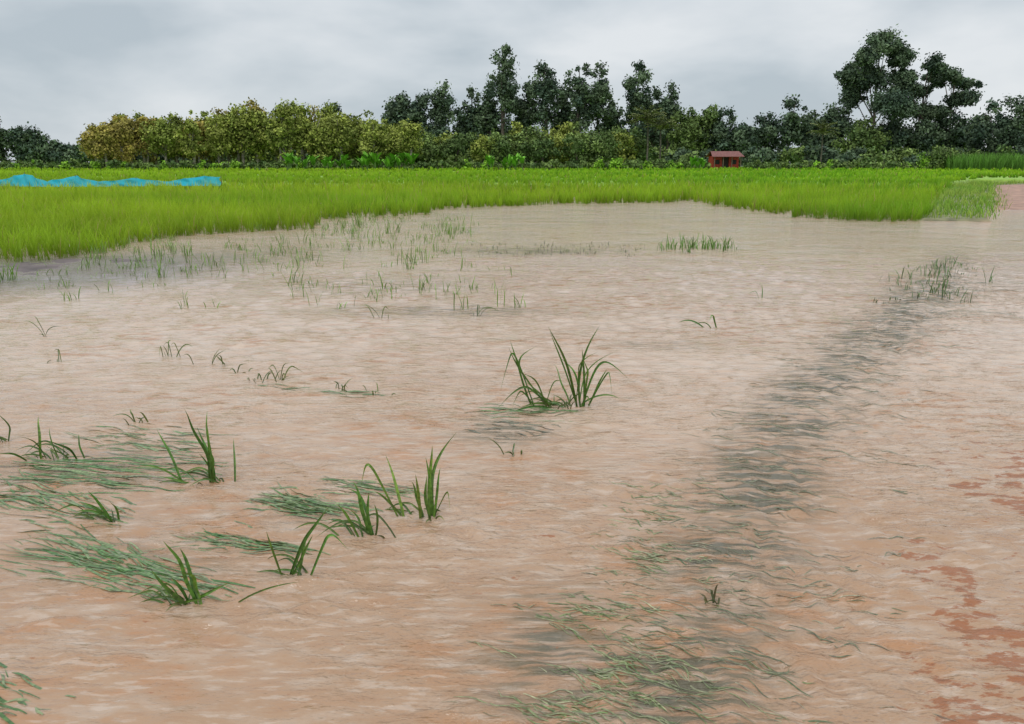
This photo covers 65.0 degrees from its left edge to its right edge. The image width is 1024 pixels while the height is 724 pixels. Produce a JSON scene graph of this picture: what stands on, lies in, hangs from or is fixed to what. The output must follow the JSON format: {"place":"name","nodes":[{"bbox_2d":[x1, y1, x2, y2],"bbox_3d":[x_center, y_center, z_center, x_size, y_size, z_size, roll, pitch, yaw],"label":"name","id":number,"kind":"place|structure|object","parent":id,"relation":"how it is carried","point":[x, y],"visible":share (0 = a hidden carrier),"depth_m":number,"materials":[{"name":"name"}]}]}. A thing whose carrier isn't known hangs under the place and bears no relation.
{"place":"outdoors","nodes":[
{"label":"outdoors","id":0,"kind":"place"},
{"bbox_2d":[0,273,1022,723],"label":"flattened grass","id":1,"kind":"structure","parent":0,"point":[288,501],"depth_m":3.35,"materials":[{"name":"green plant"}]},
{"bbox_2d":[0,192,1023,723],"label":"flood water","id":2,"kind":"structure","parent":0,"point":[374,628],"depth_m":4.29,"materials":[{"name":"brown liquid"}]},
{"bbox_2d":[0,416,10,441],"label":"grass tuft","id":3,"kind":"object","parent":2,"relation":"on","point":[3,438],"visible":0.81,"depth_m":4.66,"materials":[{"name":"green plant"}]},
{"bbox_2d":[0,416,84,460],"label":"grass tuft","id":4,"kind":"object","parent":2,"relation":"on","point":[39,444],"visible":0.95,"depth_m":4.38,"materials":[{"name":"green plant"}]},
{"bbox_2d":[29,316,59,335],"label":"grass tuft","id":5,"kind":"object","parent":2,"relation":"on","point":[41,327],"visible":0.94,"depth_m":7.45,"materials":[{"name":"green plant"}]},
{"bbox_2d":[47,349,60,362],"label":"grass tuft","id":6,"kind":"object","parent":2,"relation":"on","point":[58,355],"visible":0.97,"depth_m":6.50,"materials":[{"name":"green plant"}]},
{"bbox_2d":[51,492,119,522],"bbox_3d":[-1.928,0.641,3.649,0.362,0.196,0.130,6,15,22],"label":"grass tuft","id":7,"kind":"object","parent":2,"relation":"on","point":[101,514],"visible":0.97,"depth_m":3.62,"materials":[{"name":"green plant"}]},
{"bbox_2d":[114,410,147,423],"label":"grass tuft","id":8,"kind":"object","parent":2,"relation":"on","point":[133,419],"visible":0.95,"depth_m":4.97,"materials":[{"name":"green plant"}]},
{"bbox_2d":[159,340,190,356],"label":"grass tuft","id":9,"kind":"object","parent":2,"relation":"on","point":[170,349],"visible":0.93,"depth_m":6.69,"materials":[{"name":"green plant"}]},
{"bbox_2d":[139,411,235,487],"bbox_3d":[-1.640,0.419,4.034,0.483,0.445,0.244,0,14,0],"label":"grass tuft","id":10,"kind":"object","parent":2,"relation":"on","point":[210,475],"visible":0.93,"depth_m":4.06,"materials":[{"name":"green plant"}]},
{"bbox_2d":[185,348,224,363],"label":"grass tuft","id":11,"kind":"object","parent":2,"relation":"on","point":[221,360],"visible":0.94,"depth_m":6.40,"materials":[{"name":"green plant"}]},
{"bbox_2d":[129,541,296,610],"bbox_3d":[-1.099,0.780,2.902,0.669,0.290,0.139,1,14,5],"label":"grass tuft","id":12,"kind":"object","parent":2,"relation":"on","point":[177,599],"visible":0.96,"depth_m":2.93,"materials":[{"name":"green plant"}]},
{"bbox_2d":[247,371,273,382],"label":"grass tuft","id":13,"kind":"object","parent":2,"relation":"on","point":[268,373],"visible":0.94,"depth_m":5.95,"materials":[{"name":"green plant"}]},
{"bbox_2d":[269,363,304,381],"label":"grass tuft","id":14,"kind":"object","parent":2,"relation":"on","point":[285,376],"visible":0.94,"depth_m":5.97,"materials":[{"name":"green plant"}]},
{"bbox_2d":[258,508,345,574],"bbox_3d":[-0.841,0.712,3.144,0.380,0.321,0.113,4,15,16],"label":"grass tuft","id":15,"kind":"object","parent":2,"relation":"on","point":[299,566],"visible":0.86,"depth_m":3.14,"materials":[{"name":"green plant"}]},
{"bbox_2d":[334,378,352,391],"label":"grass tuft","id":16,"kind":"object","parent":2,"relation":"on","point":[342,389],"visible":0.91,"depth_m":5.72,"materials":[{"name":"green plant"}]},
{"bbox_2d":[295,483,395,537],"bbox_3d":[-0.729,0.635,3.510,0.474,0.276,0.201,0,14,0],"label":"grass tuft","id":17,"kind":"object","parent":2,"relation":"on","point":[367,528],"visible":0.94,"depth_m":3.47,"materials":[{"name":"green plant"}]},
{"bbox_2d":[360,304,389,317],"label":"grass tuft","id":18,"kind":"object","parent":2,"relation":"on","point":[375,311],"visible":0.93,"depth_m":8.35,"materials":[{"name":"green plant"}]},
{"bbox_2d":[361,433,455,521],"bbox_3d":[-0.470,0.547,3.608,0.434,0.408,0.251,0,14,0],"label":"grass tuft","id":19,"kind":"object","parent":2,"relation":"on","point":[431,508],"visible":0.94,"depth_m":3.66,"materials":[{"name":"green plant"}]},
{"bbox_2d":[470,305,495,315],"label":"grass tuft","id":20,"kind":"object","parent":2,"relation":"on","point":[481,309],"visible":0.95,"depth_m":8.45,"materials":[{"name":"green plant"}]},
{"bbox_2d":[487,437,521,456],"bbox_3d":[-0.029,0.481,4.418,0.172,0.124,0.148,-7,16,-26],"label":"grass tuft","id":21,"kind":"object","parent":2,"relation":"on","point":[508,451],"visible":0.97,"depth_m":4.42,"materials":[{"name":"green plant"}]},
{"bbox_2d":[28,208,995,309],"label":"flooded rice seedlings","id":22,"kind":"object","parent":2,"relation":"on","point":[692,245],"visible":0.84,"depth_m":13.37,"materials":[{"name":"green plant"}]},
{"bbox_2d":[500,327,622,409],"bbox_3d":[0.328,0.041,5.245,0.845,0.610,0.387,0,14,0],"label":"grass tuft","id":23,"kind":"object","parent":2,"relation":"on","point":[545,402],"visible":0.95,"depth_m":5.27,"materials":[{"name":"green plant"}]},
{"bbox_2d":[678,315,716,327],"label":"grass tuft","id":24,"kind":"object","parent":2,"relation":"on","point":[695,322],"visible":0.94,"depth_m":7.82,"materials":[{"name":"green plant"}]},
{"bbox_2d":[699,584,720,606],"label":"grass tuft","id":25,"kind":"object","parent":2,"relation":"on","point":[713,597],"visible":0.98,"depth_m":2.94,"materials":[{"name":"green plant"}]},
{"bbox_2d":[0,166,1023,281],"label":"rice field","id":26,"kind":"structure","parent":0,"point":[56,219],"depth_m":31.11,"materials":[{"name":"green plant"}]},
{"bbox_2d":[0,162,1023,274],"bbox_3d":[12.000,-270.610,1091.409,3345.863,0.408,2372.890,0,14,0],"label":"ground","id":27,"kind":"structure","parent":0,"point":[1015,196],"depth_m":29.96,"materials":[{"name":"soil"}]},
{"bbox_2d":[0,172,221,186],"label":"blue net fence","id":28,"kind":"object","parent":27,"relation":"on","point":[24,179],"visible":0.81,"depth_m":41.83,"materials":[{"name":"teal fabric"}]},
{"bbox_2d":[76,96,427,167],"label":"plantation tree row","id":29,"kind":"object","parent":27,"relation":"on","point":[254,129],"visible":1,"depth_m":123.20,"materials":[{"name":"green plant"}]},
{"bbox_2d":[380,90,414,127],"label":"tall tree","id":30,"kind":"object","parent":27,"relation":"on","point":[394,113],"visible":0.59,"depth_m":156.71,"materials":[{"name":"green plant"}]},
{"bbox_2d":[402,93,430,136],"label":"tall tree","id":31,"kind":"object","parent":27,"relation":"on","point":[417,109],"visible":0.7,"depth_m":156.83,"materials":[{"name":"green plant"}]},
{"bbox_2d":[420,79,457,137],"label":"tall tree","id":32,"kind":"object","parent":27,"relation":"on","point":[441,113],"visible":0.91,"depth_m":156.58,"materials":[{"name":"green plant"}]},
{"bbox_2d":[452,83,489,135],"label":"tall tree","id":33,"kind":"object","parent":27,"relation":"on","point":[465,124],"visible":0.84,"depth_m":161.66,"materials":[{"name":"green plant"}]},
{"bbox_2d":[472,95,500,137],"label":"tall tree","id":34,"kind":"object","parent":27,"relation":"on","point":[493,120],"visible":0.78,"depth_m":161.28,"materials":[{"name":"green plant"}]},
{"bbox_2d":[281,149,705,170],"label":"banana plants","id":35,"kind":"object","parent":27,"relation":"on","point":[373,159],"visible":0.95,"depth_m":113.29,"materials":[{"name":"green plant"}]},
{"bbox_2d":[481,44,524,135],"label":"tall tree","id":36,"kind":"object","parent":27,"relation":"on","point":[505,89],"visible":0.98,"depth_m":158.48,"materials":[{"name":"green plant"}]},
{"bbox_2d":[0,102,1023,170],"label":"distant trees","id":37,"kind":"object","parent":27,"relation":"on","point":[28,147],"visible":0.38,"depth_m":136.58,"materials":[{"name":"green plant"}]},
{"bbox_2d":[381,121,661,168],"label":"shrub thicket","id":38,"kind":"object","parent":27,"relation":"on","point":[564,143],"visible":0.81,"depth_m":125.57,"materials":[{"name":"green plant"}]},
{"bbox_2d":[508,81,537,129],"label":"tall tree","id":39,"kind":"object","parent":27,"relation":"on","point":[523,119],"visible":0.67,"depth_m":163.34,"materials":[{"name":"green plant"}]},
{"bbox_2d":[523,59,568,131],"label":"tall tree","id":40,"kind":"object","parent":27,"relation":"on","point":[546,90],"visible":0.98,"depth_m":158.75,"materials":[{"name":"green plant"}]},
{"bbox_2d":[549,86,583,131],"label":"tall tree","id":41,"kind":"object","parent":27,"relation":"on","point":[565,111],"visible":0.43,"depth_m":163.08,"materials":[{"name":"green plant"}]},
{"bbox_2d":[563,62,596,132],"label":"tall tree","id":42,"kind":"object","parent":27,"relation":"on","point":[581,96],"visible":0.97,"depth_m":156.24,"materials":[{"name":"green plant"}]},
{"bbox_2d":[584,60,619,132],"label":"tall tree","id":43,"kind":"object","parent":27,"relation":"on","point":[601,89],"visible":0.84,"depth_m":158.48,"materials":[{"name":"green plant"}]},
{"bbox_2d":[599,103,626,132],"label":"tall tree","id":44,"kind":"object","parent":27,"relation":"on","point":[612,122],"visible":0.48,"depth_m":163.25,"materials":[{"name":"green plant"}]},
{"bbox_2d":[622,60,654,138],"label":"tall tree","id":45,"kind":"object","parent":27,"relation":"on","point":[636,98],"visible":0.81,"depth_m":159.13,"materials":[{"name":"green plant"}]},
{"bbox_2d":[628,105,666,160],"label":"palm tree","id":46,"kind":"object","parent":27,"relation":"on","point":[647,117],"visible":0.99,"depth_m":121.43,"materials":[{"name":"green plant"}]},
{"bbox_2d":[639,85,664,145],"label":"tall tree","id":47,"kind":"object","parent":27,"relation":"on","point":[657,94],"visible":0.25,"depth_m":163.25,"materials":[{"name":"green plant"}]},
{"bbox_2d":[643,115,680,167],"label":"palm tree","id":48,"kind":"object","parent":27,"relation":"on","point":[660,126],"visible":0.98,"depth_m":121.70,"materials":[{"name":"green plant"}]},
{"bbox_2d":[648,79,684,150],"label":"tall tree","id":49,"kind":"object","parent":27,"relation":"on","point":[667,105],"visible":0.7,"depth_m":156.76,"materials":[{"name":"green plant"}]},
{"bbox_2d":[663,105,708,153],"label":"broadleaf tree","id":50,"kind":"object","parent":27,"relation":"on","point":[687,132],"visible":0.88,"depth_m":152.69,"materials":[{"name":"green plant"}]},
{"bbox_2d":[686,104,722,150],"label":"broadleaf tree","id":51,"kind":"object","parent":27,"relation":"on","point":[708,116],"visible":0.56,"depth_m":154.06,"materials":[{"name":"green plant"}]},
{"bbox_2d":[703,105,737,150],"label":"broadleaf tree","id":52,"kind":"object","parent":27,"relation":"on","point":[721,130],"visible":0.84,"depth_m":152.75,"materials":[{"name":"green plant"}]},
{"bbox_2d":[705,151,744,168],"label":"farm hut","id":53,"kind":"object","parent":27,"relation":"on","point":[723,159],"visible":0.77,"depth_m":130.03,"materials":[{"name":"red wood"}]},
{"bbox_2d":[715,160,735,163],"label":"window","id":54,"kind":"structure","parent":53,"relation":"in","point":[716,161],"depth_m":130.00,"materials":[{"name":"black glass"}]},
{"bbox_2d":[716,118,758,166],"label":"broadleaf tree","id":55,"kind":"object","parent":27,"relation":"on","point":[742,140],"visible":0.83,"depth_m":150.54,"materials":[{"name":"green plant"}]},
{"bbox_2d":[751,111,780,150],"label":"broadleaf tree","id":56,"kind":"object","parent":27,"relation":"on","point":[766,132],"visible":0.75,"depth_m":162.48,"materials":[{"name":"green plant"}]},
{"bbox_2d":[768,93,814,153],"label":"broadleaf tree","id":57,"kind":"object","parent":27,"relation":"on","point":[790,121],"visible":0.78,"depth_m":160.29,"materials":[{"name":"green plant"}]},
{"bbox_2d":[797,105,830,148],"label":"broadleaf tree","id":58,"kind":"object","parent":27,"relation":"on","point":[817,138],"visible":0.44,"depth_m":161.88,"materials":[{"name":"green plant"}]},
{"bbox_2d":[806,119,839,161],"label":"palm tree","id":59,"kind":"object","parent":27,"relation":"on","point":[823,127],"visible":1,"depth_m":134.25,"materials":[{"name":"green plant"}]},
{"bbox_2d":[813,102,855,155],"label":"broadleaf tree","id":60,"kind":"object","parent":27,"relation":"on","point":[831,115],"visible":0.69,"depth_m":160.02,"materials":[{"name":"green plant"}]},
{"bbox_2d":[829,114,891,154],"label":"broadleaf tree","id":61,"kind":"object","parent":27,"relation":"on","point":[866,136],"visible":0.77,"depth_m":152.31,"materials":[{"name":"green plant"}]},
{"bbox_2d":[833,24,925,129],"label":"tall umbrella tree","id":62,"kind":"object","parent":27,"relation":"on","point":[860,74],"visible":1,"depth_m":152.50,"materials":[{"name":"green plant"}]},
{"bbox_2d":[875,117,916,154],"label":"broadleaf tree","id":63,"kind":"object","parent":27,"relation":"on","point":[898,136],"visible":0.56,"depth_m":157.99,"materials":[{"name":"green plant"}]},
{"bbox_2d":[893,51,953,121],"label":"tall umbrella tree","id":64,"kind":"object","parent":27,"relation":"on","point":[934,65],"visible":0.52,"depth_m":158.19,"materials":[{"name":"green plant"}]},
{"bbox_2d":[901,117,948,153],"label":"broadleaf tree","id":65,"kind":"object","parent":27,"relation":"on","point":[926,136],"visible":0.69,"depth_m":156.82,"materials":[{"name":"green plant"}]},
{"bbox_2d":[916,144,965,168],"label":"bush","id":66,"kind":"object","parent":27,"relation":"on","point":[935,155],"visible":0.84,"depth_m":115.91,"materials":[{"name":"green plant"}]},
{"bbox_2d":[931,111,967,148],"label":"broadleaf tree","id":67,"kind":"object","parent":27,"relation":"on","point":[943,123],"visible":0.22,"depth_m":160.02,"materials":[{"name":"green plant"}]},
{"bbox_2d":[925,66,986,132],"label":"tall umbrella tree","id":68,"kind":"object","parent":27,"relation":"on","point":[958,80],"visible":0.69,"depth_m":157.45,"materials":[{"name":"green plant"}]},
{"bbox_2d":[942,114,984,150],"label":"broadleaf tree","id":69,"kind":"object","parent":27,"relation":"on","point":[957,135],"visible":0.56,"depth_m":157.40,"materials":[{"name":"green plant"}]},
{"bbox_2d":[935,152,1023,170],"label":"maize plot","id":70,"kind":"object","parent":27,"relation":"on","point":[995,161],"visible":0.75,"depth_m":110.41,"materials":[{"name":"green plant"}]},
{"bbox_2d":[962,97,1017,152],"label":"broadleaf tree","id":71,"kind":"object","parent":27,"relation":"on","point":[986,131],"visible":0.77,"depth_m":143.10,"materials":[{"name":"green plant"}]},
{"bbox_2d":[992,93,1023,152],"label":"broadleaf tree","id":72,"kind":"object","parent":27,"relation":"on","point":[1016,128],"visible":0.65,"depth_m":140.96,"materials":[{"name":"green plant"}]},
{"bbox_2d":[0,0,1023,161],"label":"sky","id":73,"kind":"structure","parent":0,"point":[66,65],"materials":[{"name":"grey"}]},
{"bbox_2d":[926,179,1023,219],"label":"bund grass","id":74,"kind":"structure","parent":0,"point":[963,192],"depth_m":29.68,"materials":[{"name":"green plant"}]}
]}

